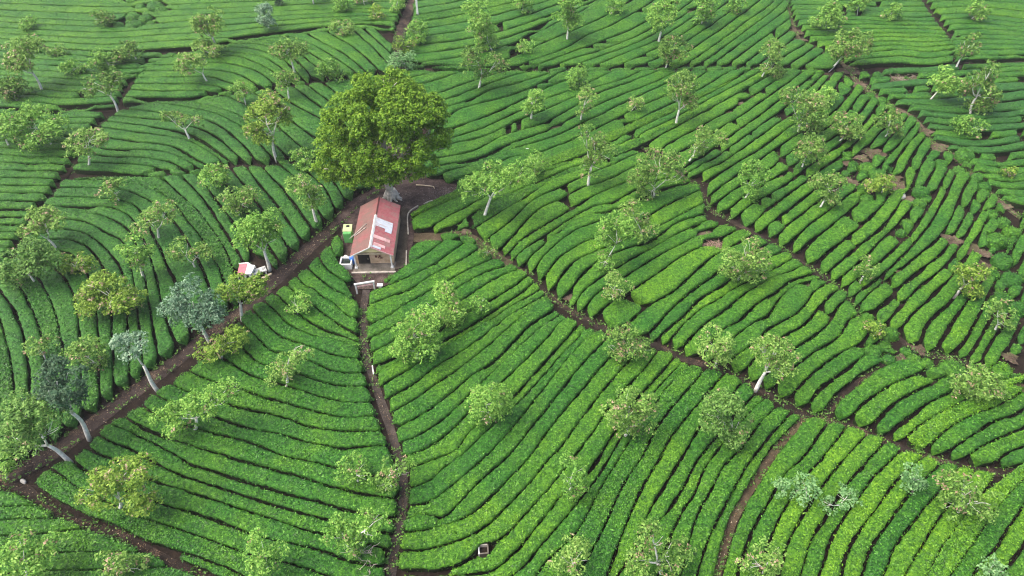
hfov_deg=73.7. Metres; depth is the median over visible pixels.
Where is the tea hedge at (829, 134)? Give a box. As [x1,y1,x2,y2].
[802,110,856,155]
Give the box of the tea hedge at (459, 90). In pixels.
[423,70,525,103]
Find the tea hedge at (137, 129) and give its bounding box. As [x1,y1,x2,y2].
[98,121,228,165]
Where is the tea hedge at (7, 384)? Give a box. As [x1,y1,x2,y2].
[0,320,15,472]
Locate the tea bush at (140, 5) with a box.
[135,3,145,7]
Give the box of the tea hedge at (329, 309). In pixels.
[288,277,359,335]
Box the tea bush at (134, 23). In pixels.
[125,19,143,27]
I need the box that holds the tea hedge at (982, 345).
[968,307,1007,364]
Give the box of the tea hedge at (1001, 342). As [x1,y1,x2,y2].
[983,314,1020,366]
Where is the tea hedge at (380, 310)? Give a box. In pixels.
[365,250,491,324]
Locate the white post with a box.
[415,0,418,14]
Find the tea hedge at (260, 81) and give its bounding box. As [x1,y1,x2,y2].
[145,62,272,89]
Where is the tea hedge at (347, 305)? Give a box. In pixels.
[295,268,360,321]
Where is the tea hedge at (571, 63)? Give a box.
[560,0,698,69]
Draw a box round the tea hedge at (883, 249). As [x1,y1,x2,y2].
[840,235,898,288]
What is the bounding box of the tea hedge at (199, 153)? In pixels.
[95,125,219,166]
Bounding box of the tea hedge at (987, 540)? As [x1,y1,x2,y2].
[950,480,1023,575]
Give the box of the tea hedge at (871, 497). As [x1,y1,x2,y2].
[820,450,923,575]
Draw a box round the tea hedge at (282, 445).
[142,394,395,476]
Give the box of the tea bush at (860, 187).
[856,183,870,192]
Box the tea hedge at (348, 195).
[314,156,354,201]
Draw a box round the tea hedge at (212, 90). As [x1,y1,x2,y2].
[131,83,221,95]
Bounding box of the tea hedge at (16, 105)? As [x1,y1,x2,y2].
[0,99,115,114]
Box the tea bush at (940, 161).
[934,159,948,167]
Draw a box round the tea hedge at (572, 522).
[513,362,687,575]
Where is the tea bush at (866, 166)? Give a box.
[858,162,874,172]
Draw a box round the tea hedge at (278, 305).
[265,293,360,349]
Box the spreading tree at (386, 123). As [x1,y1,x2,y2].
[309,65,454,201]
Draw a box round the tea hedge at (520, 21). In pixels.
[503,0,587,30]
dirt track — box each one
[0,186,375,481]
[387,0,414,155]
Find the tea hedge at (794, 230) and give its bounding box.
[777,200,833,247]
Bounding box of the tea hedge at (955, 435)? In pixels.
[928,391,1023,456]
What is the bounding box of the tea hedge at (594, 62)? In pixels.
[582,5,708,68]
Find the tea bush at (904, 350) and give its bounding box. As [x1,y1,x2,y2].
[897,345,912,357]
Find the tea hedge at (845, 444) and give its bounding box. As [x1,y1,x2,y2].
[760,426,865,575]
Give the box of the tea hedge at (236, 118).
[158,100,284,163]
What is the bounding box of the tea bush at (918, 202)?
[911,197,928,209]
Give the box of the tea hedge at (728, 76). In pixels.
[641,68,744,123]
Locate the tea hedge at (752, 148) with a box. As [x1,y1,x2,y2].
[702,116,799,182]
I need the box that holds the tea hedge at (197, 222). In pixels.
[74,175,241,308]
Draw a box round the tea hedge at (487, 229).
[477,161,610,241]
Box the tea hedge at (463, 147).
[429,127,505,159]
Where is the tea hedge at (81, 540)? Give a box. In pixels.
[0,528,137,556]
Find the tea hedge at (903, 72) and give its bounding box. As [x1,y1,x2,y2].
[882,63,958,76]
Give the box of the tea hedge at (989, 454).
[967,430,1023,467]
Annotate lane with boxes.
[9,111,116,263]
[59,80,342,113]
[118,32,395,109]
[167,157,314,175]
[631,137,997,382]
[821,352,919,418]
[922,0,951,38]
[953,58,1023,63]
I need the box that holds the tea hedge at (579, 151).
[410,75,739,218]
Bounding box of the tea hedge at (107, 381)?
[22,238,114,402]
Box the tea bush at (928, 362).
[921,356,934,369]
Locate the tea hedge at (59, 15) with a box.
[0,9,125,22]
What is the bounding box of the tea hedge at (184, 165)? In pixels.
[84,144,194,173]
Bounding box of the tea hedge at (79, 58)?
[0,50,145,64]
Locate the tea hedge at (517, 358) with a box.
[400,314,564,456]
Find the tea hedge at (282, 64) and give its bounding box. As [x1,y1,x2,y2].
[197,47,301,83]
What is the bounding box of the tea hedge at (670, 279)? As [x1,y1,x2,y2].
[631,229,751,306]
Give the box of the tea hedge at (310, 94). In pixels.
[295,84,366,147]
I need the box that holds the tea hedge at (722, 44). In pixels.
[689,0,783,67]
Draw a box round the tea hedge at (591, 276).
[568,215,706,307]
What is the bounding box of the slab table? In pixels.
[252,266,266,275]
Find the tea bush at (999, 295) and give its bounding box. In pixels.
[990,291,1013,307]
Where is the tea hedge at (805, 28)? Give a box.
[801,24,943,33]
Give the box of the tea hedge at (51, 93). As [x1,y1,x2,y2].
[1,88,79,98]
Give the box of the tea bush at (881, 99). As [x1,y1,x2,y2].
[877,97,888,104]
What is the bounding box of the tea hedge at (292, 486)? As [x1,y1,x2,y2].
[112,418,397,518]
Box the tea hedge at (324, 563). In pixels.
[50,460,384,575]
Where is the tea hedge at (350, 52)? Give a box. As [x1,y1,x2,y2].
[310,31,376,75]
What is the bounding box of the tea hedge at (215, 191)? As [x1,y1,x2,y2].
[198,172,277,268]
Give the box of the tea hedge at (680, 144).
[662,92,768,161]
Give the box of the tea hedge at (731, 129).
[672,122,739,169]
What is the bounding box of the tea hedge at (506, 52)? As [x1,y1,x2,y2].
[421,40,540,67]
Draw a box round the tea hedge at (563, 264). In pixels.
[545,191,704,290]
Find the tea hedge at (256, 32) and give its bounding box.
[0,20,396,44]
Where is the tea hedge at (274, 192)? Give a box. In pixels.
[249,165,311,242]
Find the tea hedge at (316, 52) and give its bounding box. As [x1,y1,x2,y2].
[260,36,353,79]
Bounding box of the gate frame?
[354,280,375,293]
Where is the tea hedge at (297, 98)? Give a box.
[275,87,364,153]
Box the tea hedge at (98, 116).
[0,108,104,121]
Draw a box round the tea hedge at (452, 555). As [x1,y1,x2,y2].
[397,347,656,572]
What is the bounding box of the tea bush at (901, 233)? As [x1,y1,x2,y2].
[895,228,907,237]
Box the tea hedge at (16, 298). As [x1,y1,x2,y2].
[0,278,48,450]
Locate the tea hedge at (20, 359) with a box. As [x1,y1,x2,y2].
[0,294,31,460]
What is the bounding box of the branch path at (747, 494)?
[713,415,806,575]
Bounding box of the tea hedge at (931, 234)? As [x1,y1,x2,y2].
[880,171,970,281]
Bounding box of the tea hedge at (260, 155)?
[127,102,270,165]
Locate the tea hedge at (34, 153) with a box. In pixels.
[0,147,77,160]
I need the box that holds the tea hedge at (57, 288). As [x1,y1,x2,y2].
[11,258,83,429]
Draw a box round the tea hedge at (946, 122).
[922,116,1023,126]
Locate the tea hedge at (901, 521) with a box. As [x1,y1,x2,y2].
[863,461,957,575]
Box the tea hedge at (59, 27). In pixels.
[0,11,399,31]
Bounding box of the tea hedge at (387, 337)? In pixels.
[369,263,517,353]
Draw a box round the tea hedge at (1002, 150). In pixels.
[947,141,1023,156]
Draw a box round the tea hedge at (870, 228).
[851,167,915,247]
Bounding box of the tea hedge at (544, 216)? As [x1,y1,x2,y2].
[502,201,569,255]
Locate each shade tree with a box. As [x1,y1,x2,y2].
[0,75,33,102]
[0,99,69,153]
[0,115,14,144]
[0,236,60,289]
[0,387,73,462]
[0,450,22,482]
[0,526,68,575]
[1,33,51,89]
[14,204,67,250]
[18,14,37,31]
[21,332,60,358]
[21,354,91,441]
[45,42,67,56]
[53,251,99,275]
[57,58,87,74]
[58,333,109,371]
[62,126,109,164]
[72,269,148,320]
[73,451,163,517]
[78,69,126,111]
[85,47,122,71]
[87,8,115,26]
[94,176,127,204]
[94,550,150,575]
[108,330,158,391]
[109,40,144,63]
[113,229,155,281]
[130,199,181,245]
[147,376,246,440]
[155,272,228,342]
[159,110,203,138]
[164,235,215,266]
[173,50,210,80]
[188,5,226,41]
[189,38,227,57]
[192,324,249,363]
[196,161,231,190]
[214,184,266,217]
[214,270,269,321]
[227,79,254,105]
[229,205,286,271]
[242,88,295,162]
[242,527,289,575]
[253,1,277,27]
[264,345,314,387]
[267,35,311,70]
[269,69,299,97]
[273,0,283,5]
[284,173,326,221]
[284,289,312,314]
[288,147,316,171]
[314,56,345,81]
[319,505,390,560]
[328,18,355,35]
[331,450,373,484]
[332,0,351,11]
[352,0,372,6]
[368,3,386,18]
[368,454,417,495]
[386,50,417,70]
[388,308,442,363]
[389,0,404,12]
[391,35,417,54]
[404,19,429,45]
[417,279,467,330]
[457,157,536,215]
[458,45,510,87]
[460,0,499,50]
[464,381,513,427]
[469,295,490,314]
[477,239,497,258]
[512,0,534,14]
[515,39,535,53]
[520,88,546,118]
[525,149,544,178]
[547,533,592,575]
[551,0,584,38]
[559,450,589,502]
[565,63,588,89]
[575,84,599,119]
[576,123,619,185]
[593,209,638,272]
[599,385,661,439]
[601,269,634,300]
[602,321,654,362]
[605,0,624,15]
[618,198,660,243]
[623,517,696,575]
[626,95,644,111]
[626,146,688,200]
[645,0,680,41]
[658,33,692,67]
[663,68,700,122]
[687,124,728,160]
[692,0,721,24]
[693,322,736,368]
[697,386,754,450]
[717,233,772,283]
[726,0,748,14]
[734,535,790,575]
[736,159,772,202]
[747,333,802,392]
[759,38,787,78]
[771,475,794,498]
[778,86,830,133]
[789,471,822,506]
[791,132,829,166]
[807,0,847,28]
[807,85,839,107]
[807,169,847,206]
[818,481,862,516]
[823,110,866,140]
[825,27,874,71]
[843,0,872,15]
[851,254,879,282]
[861,173,897,193]
[862,319,886,339]
[872,104,904,137]
[880,1,902,20]
[899,462,929,495]
[926,64,963,98]
[931,468,1003,524]
[948,360,1011,402]
[949,115,991,138]
[950,262,996,300]
[953,59,1002,115]
[954,31,982,66]
[965,0,992,20]
[976,553,1008,575]
[981,297,1018,334]
[997,166,1019,178]
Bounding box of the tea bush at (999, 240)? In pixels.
[985,231,1010,250]
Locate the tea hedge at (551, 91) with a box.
[437,70,610,137]
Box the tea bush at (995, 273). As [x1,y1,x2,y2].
[984,267,999,280]
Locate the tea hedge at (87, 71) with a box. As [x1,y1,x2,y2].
[0,63,144,74]
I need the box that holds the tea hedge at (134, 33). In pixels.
[0,15,398,37]
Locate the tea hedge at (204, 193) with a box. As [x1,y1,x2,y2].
[183,173,250,261]
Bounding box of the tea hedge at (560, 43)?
[432,0,653,71]
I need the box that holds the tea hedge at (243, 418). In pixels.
[156,384,390,449]
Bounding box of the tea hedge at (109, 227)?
[47,211,158,370]
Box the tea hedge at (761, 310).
[704,275,819,361]
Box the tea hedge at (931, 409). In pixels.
[892,373,984,441]
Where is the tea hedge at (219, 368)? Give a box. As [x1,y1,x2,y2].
[190,355,377,417]
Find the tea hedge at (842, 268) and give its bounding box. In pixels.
[830,198,912,281]
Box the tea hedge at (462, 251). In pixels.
[368,241,478,305]
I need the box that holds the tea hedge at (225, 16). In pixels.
[152,8,401,23]
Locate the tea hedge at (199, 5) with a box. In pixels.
[166,0,407,9]
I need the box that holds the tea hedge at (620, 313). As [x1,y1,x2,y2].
[602,298,640,328]
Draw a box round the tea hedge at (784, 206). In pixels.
[754,183,813,233]
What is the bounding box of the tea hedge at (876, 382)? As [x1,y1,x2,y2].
[833,358,926,420]
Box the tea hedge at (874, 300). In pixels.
[859,282,892,313]
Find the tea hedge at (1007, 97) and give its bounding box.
[894,90,1023,108]
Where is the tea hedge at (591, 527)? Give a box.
[536,365,702,575]
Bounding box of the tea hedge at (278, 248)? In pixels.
[214,169,288,264]
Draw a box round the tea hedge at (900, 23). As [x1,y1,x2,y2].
[836,20,938,25]
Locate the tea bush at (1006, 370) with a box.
[989,361,1014,380]
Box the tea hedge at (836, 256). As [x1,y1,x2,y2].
[819,240,855,274]
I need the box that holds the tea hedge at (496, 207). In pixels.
[472,73,771,229]
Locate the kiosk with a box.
[237,262,256,277]
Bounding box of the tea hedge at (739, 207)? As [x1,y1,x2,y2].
[730,172,793,219]
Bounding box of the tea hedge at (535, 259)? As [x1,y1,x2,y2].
[526,182,694,272]
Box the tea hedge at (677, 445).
[608,373,741,575]
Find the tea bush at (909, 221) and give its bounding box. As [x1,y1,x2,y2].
[900,218,913,227]
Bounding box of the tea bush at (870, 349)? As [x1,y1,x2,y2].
[863,343,882,357]
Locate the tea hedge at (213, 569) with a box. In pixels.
[180,553,240,575]
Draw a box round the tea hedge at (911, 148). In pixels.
[892,132,925,175]
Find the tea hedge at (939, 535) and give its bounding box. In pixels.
[905,468,993,575]
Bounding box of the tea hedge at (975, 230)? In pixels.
[955,211,988,261]
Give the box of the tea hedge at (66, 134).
[0,129,88,140]
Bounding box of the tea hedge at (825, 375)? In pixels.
[792,347,864,407]
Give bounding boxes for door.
[344,234,350,241]
[357,252,370,263]
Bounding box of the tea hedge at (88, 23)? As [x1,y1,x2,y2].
[0,17,115,26]
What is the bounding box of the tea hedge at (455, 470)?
[406,328,593,505]
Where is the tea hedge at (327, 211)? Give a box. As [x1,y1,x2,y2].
[283,162,334,221]
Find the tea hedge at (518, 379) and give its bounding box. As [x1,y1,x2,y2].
[407,317,576,468]
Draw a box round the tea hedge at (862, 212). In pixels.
[850,184,893,224]
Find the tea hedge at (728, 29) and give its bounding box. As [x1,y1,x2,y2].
[669,0,773,68]
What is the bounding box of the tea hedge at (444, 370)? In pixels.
[389,296,547,413]
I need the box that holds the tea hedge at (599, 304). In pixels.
[587,224,735,318]
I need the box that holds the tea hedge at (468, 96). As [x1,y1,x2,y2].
[440,70,547,106]
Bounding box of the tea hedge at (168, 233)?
[51,187,211,332]
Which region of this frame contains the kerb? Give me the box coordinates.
[407,205,418,234]
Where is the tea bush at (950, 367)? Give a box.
[936,358,967,379]
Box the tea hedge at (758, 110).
[736,70,814,128]
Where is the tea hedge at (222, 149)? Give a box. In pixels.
[107,116,238,165]
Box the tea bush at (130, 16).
[125,12,140,20]
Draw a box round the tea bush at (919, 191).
[911,185,929,197]
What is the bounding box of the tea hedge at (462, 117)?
[429,88,536,131]
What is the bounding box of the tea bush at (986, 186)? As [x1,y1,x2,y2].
[977,181,992,192]
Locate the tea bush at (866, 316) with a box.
[860,312,875,323]
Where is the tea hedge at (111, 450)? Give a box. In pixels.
[89,436,393,549]
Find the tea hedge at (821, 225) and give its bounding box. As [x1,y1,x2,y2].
[792,190,868,253]
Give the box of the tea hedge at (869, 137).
[851,109,900,156]
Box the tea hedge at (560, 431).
[398,347,635,551]
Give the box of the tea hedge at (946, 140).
[931,134,1021,146]
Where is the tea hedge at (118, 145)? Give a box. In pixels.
[90,136,203,170]
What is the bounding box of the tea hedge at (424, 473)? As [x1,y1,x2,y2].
[409,324,584,487]
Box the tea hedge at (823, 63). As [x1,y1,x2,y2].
[801,52,840,75]
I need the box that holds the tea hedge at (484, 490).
[403,338,619,532]
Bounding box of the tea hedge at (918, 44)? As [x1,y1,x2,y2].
[824,40,952,52]
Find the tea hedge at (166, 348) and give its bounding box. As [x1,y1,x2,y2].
[43,205,175,360]
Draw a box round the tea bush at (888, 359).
[880,353,895,364]
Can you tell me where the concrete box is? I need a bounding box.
[478,544,488,556]
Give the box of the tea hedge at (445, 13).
[412,0,512,22]
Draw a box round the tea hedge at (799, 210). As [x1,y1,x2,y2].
[781,182,834,226]
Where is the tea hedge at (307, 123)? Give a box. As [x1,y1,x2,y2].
[256,89,337,156]
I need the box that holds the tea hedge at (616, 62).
[599,39,669,69]
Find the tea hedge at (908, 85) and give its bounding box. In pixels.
[870,77,961,92]
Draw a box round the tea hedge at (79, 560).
[0,550,165,573]
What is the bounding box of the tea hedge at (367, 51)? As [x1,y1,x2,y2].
[329,28,387,74]
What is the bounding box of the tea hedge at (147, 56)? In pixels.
[0,44,175,61]
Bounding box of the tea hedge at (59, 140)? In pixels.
[0,134,82,146]
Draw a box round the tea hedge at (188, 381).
[173,369,383,432]
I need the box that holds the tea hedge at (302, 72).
[221,43,309,82]
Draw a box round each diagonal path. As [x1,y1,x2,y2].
[413,231,512,266]
[513,265,1015,476]
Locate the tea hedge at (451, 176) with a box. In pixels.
[443,126,591,183]
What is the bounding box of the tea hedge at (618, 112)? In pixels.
[585,69,705,130]
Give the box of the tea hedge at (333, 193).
[297,160,343,211]
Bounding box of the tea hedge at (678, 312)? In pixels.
[650,253,756,341]
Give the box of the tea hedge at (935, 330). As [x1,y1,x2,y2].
[921,292,968,352]
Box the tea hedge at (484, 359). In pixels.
[392,298,553,427]
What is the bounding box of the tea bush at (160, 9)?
[154,6,168,12]
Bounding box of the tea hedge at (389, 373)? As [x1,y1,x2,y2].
[378,283,539,388]
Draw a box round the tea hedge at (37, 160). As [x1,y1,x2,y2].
[0,154,72,167]
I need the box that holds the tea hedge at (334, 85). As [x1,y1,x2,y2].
[326,79,378,111]
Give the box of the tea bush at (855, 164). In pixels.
[847,161,859,170]
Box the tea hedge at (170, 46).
[0,24,394,52]
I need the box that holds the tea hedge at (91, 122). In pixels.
[15,116,97,127]
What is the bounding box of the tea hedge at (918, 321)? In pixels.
[902,250,981,344]
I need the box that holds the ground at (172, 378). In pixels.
[0,0,1023,575]
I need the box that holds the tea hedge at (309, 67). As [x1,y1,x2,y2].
[227,41,325,81]
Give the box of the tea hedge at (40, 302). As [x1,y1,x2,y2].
[0,259,63,444]
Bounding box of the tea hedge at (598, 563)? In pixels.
[580,369,721,575]
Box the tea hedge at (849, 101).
[816,84,862,133]
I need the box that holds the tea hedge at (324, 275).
[308,257,351,297]
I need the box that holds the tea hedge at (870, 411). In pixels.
[853,374,934,427]
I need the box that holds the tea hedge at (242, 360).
[217,337,374,403]
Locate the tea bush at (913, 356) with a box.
[906,353,920,361]
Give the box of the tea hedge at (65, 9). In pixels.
[0,3,150,14]
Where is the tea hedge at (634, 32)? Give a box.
[606,0,692,45]
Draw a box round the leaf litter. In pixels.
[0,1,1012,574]
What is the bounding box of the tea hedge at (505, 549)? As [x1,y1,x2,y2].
[448,349,672,575]
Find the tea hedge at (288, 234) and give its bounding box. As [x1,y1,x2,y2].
[233,165,299,252]
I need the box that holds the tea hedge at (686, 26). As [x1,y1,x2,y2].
[663,0,729,39]
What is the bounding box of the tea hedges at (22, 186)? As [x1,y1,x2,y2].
[0,0,1023,575]
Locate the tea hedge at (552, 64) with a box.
[538,47,599,70]
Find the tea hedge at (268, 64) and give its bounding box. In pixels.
[172,50,291,85]
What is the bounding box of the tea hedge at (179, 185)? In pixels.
[164,175,241,271]
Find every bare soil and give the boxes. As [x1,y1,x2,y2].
[460,229,471,234]
[563,294,571,300]
[697,231,710,235]
[703,240,720,247]
[788,29,803,35]
[835,65,859,74]
[845,177,858,185]
[852,79,867,88]
[852,154,868,162]
[860,148,881,158]
[874,151,886,155]
[887,181,908,190]
[889,76,900,81]
[889,174,903,181]
[895,353,906,360]
[902,196,913,201]
[911,344,925,355]
[918,128,934,135]
[930,141,948,151]
[940,233,954,241]
[948,235,963,245]
[967,243,985,256]
[978,260,991,268]
[983,251,993,257]
[996,200,1013,209]
[1001,352,1018,364]
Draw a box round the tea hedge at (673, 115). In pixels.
[634,68,760,138]
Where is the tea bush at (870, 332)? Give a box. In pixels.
[867,320,887,334]
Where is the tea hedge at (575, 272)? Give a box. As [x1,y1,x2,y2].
[555,203,706,300]
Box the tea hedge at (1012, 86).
[965,81,1023,96]
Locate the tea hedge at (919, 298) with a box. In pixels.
[888,268,951,329]
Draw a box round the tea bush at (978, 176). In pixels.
[968,172,984,183]
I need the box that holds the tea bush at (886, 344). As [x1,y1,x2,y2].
[877,340,891,348]
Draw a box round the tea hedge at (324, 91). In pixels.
[309,82,364,123]
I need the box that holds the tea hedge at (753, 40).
[716,10,790,67]
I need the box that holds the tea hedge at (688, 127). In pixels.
[649,92,750,153]
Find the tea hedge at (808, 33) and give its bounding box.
[804,28,946,39]
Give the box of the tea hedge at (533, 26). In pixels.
[402,0,595,58]
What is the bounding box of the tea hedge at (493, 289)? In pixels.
[372,269,526,366]
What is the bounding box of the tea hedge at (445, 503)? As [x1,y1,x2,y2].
[407,330,607,518]
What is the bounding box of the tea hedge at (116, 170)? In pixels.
[71,162,155,176]
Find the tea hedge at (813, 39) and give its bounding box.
[808,32,947,44]
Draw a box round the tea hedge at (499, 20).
[403,0,559,38]
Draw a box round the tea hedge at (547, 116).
[521,69,657,129]
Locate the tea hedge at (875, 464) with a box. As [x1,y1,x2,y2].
[801,441,899,575]
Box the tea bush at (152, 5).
[146,1,164,11]
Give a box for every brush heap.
[702,236,739,248]
[890,74,916,80]
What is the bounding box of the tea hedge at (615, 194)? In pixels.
[509,169,678,260]
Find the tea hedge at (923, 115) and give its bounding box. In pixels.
[917,109,1023,120]
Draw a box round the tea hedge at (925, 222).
[910,186,945,244]
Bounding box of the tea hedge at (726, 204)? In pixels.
[716,162,788,213]
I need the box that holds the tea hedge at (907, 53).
[844,49,954,64]
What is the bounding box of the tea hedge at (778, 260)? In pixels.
[661,251,791,346]
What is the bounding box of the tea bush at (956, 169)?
[952,165,965,174]
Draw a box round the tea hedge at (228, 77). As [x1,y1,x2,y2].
[138,69,257,94]
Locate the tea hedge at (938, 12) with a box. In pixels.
[933,6,1023,18]
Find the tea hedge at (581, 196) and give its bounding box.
[569,159,663,207]
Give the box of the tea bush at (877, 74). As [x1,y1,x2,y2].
[870,71,883,78]
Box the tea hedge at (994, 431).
[948,411,1023,460]
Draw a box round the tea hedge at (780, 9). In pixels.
[704,0,790,67]
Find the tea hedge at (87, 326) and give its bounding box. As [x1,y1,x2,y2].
[17,250,101,413]
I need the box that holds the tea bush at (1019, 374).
[1011,372,1023,383]
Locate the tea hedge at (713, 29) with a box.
[648,0,759,69]
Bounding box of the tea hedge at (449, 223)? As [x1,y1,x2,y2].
[433,69,772,233]
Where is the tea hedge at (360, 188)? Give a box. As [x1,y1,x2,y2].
[338,152,371,192]
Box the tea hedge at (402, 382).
[384,290,543,400]
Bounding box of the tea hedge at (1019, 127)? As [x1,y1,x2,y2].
[926,122,1023,136]
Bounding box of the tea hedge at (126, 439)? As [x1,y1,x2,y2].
[99,423,396,534]
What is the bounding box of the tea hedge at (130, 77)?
[0,69,139,83]
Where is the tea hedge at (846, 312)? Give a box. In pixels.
[762,300,856,390]
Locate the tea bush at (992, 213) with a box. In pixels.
[986,208,998,219]
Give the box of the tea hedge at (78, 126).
[18,122,92,132]
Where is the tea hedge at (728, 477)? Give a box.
[681,407,788,575]
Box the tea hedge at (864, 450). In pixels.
[779,434,885,575]
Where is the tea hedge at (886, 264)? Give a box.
[860,237,912,288]
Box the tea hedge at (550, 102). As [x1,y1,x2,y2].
[435,69,638,147]
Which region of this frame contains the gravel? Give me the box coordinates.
[401,181,455,200]
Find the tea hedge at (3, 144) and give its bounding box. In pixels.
[0,141,76,153]
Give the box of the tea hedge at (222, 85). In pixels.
[134,76,237,93]
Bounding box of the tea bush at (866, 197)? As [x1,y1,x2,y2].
[858,194,873,202]
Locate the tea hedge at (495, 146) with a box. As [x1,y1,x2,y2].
[422,69,674,168]
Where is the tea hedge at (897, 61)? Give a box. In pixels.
[849,55,954,68]
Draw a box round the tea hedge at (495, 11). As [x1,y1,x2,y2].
[406,0,548,31]
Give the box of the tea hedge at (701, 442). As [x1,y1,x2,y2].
[639,383,753,547]
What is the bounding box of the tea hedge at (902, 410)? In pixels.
[874,376,956,435]
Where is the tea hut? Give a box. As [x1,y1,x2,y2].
[350,197,400,273]
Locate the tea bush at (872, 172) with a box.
[867,167,887,179]
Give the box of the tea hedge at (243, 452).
[125,407,401,498]
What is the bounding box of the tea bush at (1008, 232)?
[1000,225,1022,240]
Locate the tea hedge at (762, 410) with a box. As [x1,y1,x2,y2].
[658,398,773,575]
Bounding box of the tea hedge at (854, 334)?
[777,316,867,398]
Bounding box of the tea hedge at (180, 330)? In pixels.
[44,196,190,346]
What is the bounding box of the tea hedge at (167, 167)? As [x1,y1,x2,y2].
[78,155,185,179]
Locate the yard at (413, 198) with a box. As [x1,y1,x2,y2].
[336,168,456,288]
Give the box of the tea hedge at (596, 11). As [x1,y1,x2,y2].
[530,0,631,43]
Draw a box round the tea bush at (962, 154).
[954,147,976,163]
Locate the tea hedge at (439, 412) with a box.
[396,310,558,444]
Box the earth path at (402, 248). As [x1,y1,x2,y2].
[395,207,409,268]
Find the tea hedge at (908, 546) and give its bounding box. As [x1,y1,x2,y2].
[882,465,973,575]
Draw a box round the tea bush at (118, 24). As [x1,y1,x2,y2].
[112,21,124,26]
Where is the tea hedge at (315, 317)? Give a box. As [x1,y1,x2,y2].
[276,285,360,343]
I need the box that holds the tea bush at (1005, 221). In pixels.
[996,216,1012,228]
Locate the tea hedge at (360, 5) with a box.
[137,1,404,19]
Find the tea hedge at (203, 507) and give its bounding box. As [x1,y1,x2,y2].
[75,449,386,567]
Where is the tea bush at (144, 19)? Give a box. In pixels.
[138,14,153,24]
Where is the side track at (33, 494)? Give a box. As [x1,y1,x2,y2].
[0,481,212,575]
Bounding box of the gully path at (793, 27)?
[787,5,1020,219]
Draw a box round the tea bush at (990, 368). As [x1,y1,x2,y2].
[978,363,991,372]
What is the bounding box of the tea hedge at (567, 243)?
[536,183,699,281]
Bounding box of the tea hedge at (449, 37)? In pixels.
[405,24,501,44]
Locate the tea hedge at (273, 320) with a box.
[252,302,360,360]
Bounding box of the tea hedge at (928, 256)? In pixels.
[889,237,947,290]
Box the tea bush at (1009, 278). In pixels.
[999,271,1023,287]
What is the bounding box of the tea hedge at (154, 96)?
[125,89,207,101]
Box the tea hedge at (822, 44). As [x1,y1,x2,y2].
[817,36,950,49]
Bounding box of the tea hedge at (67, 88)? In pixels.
[0,81,123,95]
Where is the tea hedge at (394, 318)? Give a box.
[366,259,504,341]
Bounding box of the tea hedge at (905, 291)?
[895,243,958,303]
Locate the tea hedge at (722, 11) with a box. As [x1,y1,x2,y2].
[646,0,742,59]
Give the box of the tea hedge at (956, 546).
[927,463,1023,575]
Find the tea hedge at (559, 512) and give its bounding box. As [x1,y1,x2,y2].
[404,358,680,575]
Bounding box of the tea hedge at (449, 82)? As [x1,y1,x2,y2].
[423,70,497,93]
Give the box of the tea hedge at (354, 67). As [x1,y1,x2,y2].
[289,33,364,75]
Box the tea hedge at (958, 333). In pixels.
[939,276,994,354]
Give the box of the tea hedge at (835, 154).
[805,114,876,179]
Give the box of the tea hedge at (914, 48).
[835,44,954,58]
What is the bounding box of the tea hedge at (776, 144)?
[707,120,809,196]
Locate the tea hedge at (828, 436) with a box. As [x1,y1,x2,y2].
[740,421,844,575]
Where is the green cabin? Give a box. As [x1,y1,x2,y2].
[342,224,353,242]
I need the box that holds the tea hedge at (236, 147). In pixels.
[114,109,252,164]
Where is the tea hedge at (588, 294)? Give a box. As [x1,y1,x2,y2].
[575,219,718,312]
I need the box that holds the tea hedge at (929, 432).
[907,374,1023,452]
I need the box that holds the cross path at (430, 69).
[401,66,844,76]
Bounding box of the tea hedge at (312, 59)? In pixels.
[245,39,337,80]
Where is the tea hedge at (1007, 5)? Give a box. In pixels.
[929,0,1023,11]
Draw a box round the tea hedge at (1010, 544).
[973,507,1023,575]
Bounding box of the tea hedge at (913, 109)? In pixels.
[907,100,1023,114]
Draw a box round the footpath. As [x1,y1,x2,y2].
[360,289,407,575]
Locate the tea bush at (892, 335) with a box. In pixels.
[883,325,900,342]
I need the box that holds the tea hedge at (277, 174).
[264,165,323,231]
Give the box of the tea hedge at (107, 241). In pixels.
[49,219,143,380]
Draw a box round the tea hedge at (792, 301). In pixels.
[719,278,826,365]
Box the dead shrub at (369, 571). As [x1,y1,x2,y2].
[344,543,385,575]
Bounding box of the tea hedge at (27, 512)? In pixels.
[0,504,54,520]
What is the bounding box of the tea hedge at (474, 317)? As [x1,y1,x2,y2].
[375,276,532,374]
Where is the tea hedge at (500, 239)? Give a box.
[490,188,567,250]
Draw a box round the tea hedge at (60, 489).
[35,469,323,575]
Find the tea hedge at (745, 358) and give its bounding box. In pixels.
[730,283,837,373]
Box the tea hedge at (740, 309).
[682,265,812,357]
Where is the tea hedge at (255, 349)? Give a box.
[229,322,368,388]
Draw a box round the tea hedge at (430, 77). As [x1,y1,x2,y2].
[403,70,460,88]
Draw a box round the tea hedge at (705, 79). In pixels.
[456,69,727,187]
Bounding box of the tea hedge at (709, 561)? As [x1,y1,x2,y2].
[698,414,799,575]
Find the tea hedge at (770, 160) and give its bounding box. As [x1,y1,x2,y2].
[710,151,779,206]
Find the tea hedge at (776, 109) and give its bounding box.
[720,93,795,152]
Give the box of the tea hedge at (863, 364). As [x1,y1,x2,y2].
[809,354,882,414]
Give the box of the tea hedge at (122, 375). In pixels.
[27,228,130,389]
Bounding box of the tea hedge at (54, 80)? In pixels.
[0,75,127,88]
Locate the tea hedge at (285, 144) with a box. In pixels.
[197,96,308,163]
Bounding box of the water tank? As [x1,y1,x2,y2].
[339,257,352,268]
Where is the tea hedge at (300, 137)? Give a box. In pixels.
[231,93,336,157]
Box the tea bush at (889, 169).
[886,167,892,173]
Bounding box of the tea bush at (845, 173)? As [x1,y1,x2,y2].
[841,170,850,177]
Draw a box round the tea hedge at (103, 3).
[0,0,274,7]

